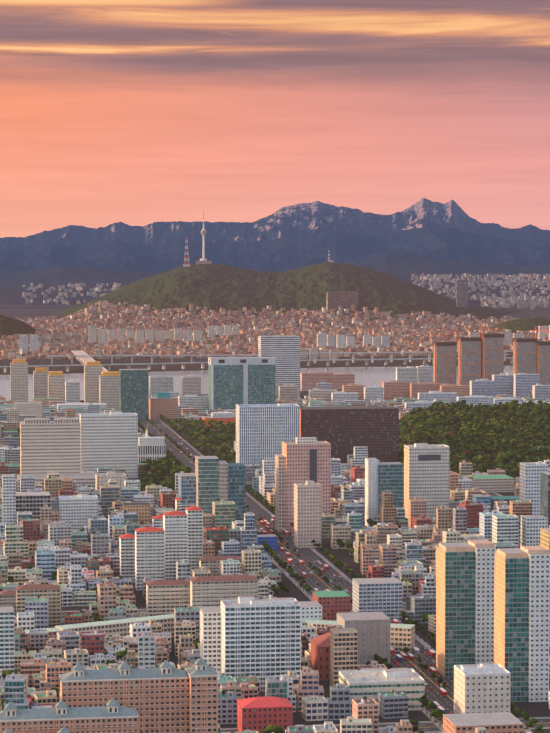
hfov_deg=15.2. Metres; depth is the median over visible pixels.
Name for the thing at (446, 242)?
terrain range
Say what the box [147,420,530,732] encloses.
vehicles
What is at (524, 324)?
maebong terrain
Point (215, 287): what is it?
namsan terrain
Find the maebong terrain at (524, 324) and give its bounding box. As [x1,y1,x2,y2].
[491,317,549,335]
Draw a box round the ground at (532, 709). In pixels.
[0,297,549,732]
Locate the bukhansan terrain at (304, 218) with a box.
[0,198,549,265]
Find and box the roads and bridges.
[0,350,549,732]
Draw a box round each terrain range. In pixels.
[0,226,549,272]
[0,254,549,296]
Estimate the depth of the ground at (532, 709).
4939.55 m
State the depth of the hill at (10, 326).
6219.26 m
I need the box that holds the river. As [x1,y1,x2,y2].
[0,366,512,400]
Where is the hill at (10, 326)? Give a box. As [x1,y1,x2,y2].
[0,314,35,345]
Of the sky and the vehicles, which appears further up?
the sky
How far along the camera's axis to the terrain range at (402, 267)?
13271.19 m
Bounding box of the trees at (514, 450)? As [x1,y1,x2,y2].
[398,410,549,485]
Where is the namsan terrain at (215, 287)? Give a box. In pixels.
[1,262,548,329]
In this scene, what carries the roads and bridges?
on the ground at (532, 709)
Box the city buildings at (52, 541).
[0,273,549,732]
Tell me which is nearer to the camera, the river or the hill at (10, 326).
the river
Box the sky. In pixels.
[0,0,549,237]
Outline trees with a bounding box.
[1,302,549,732]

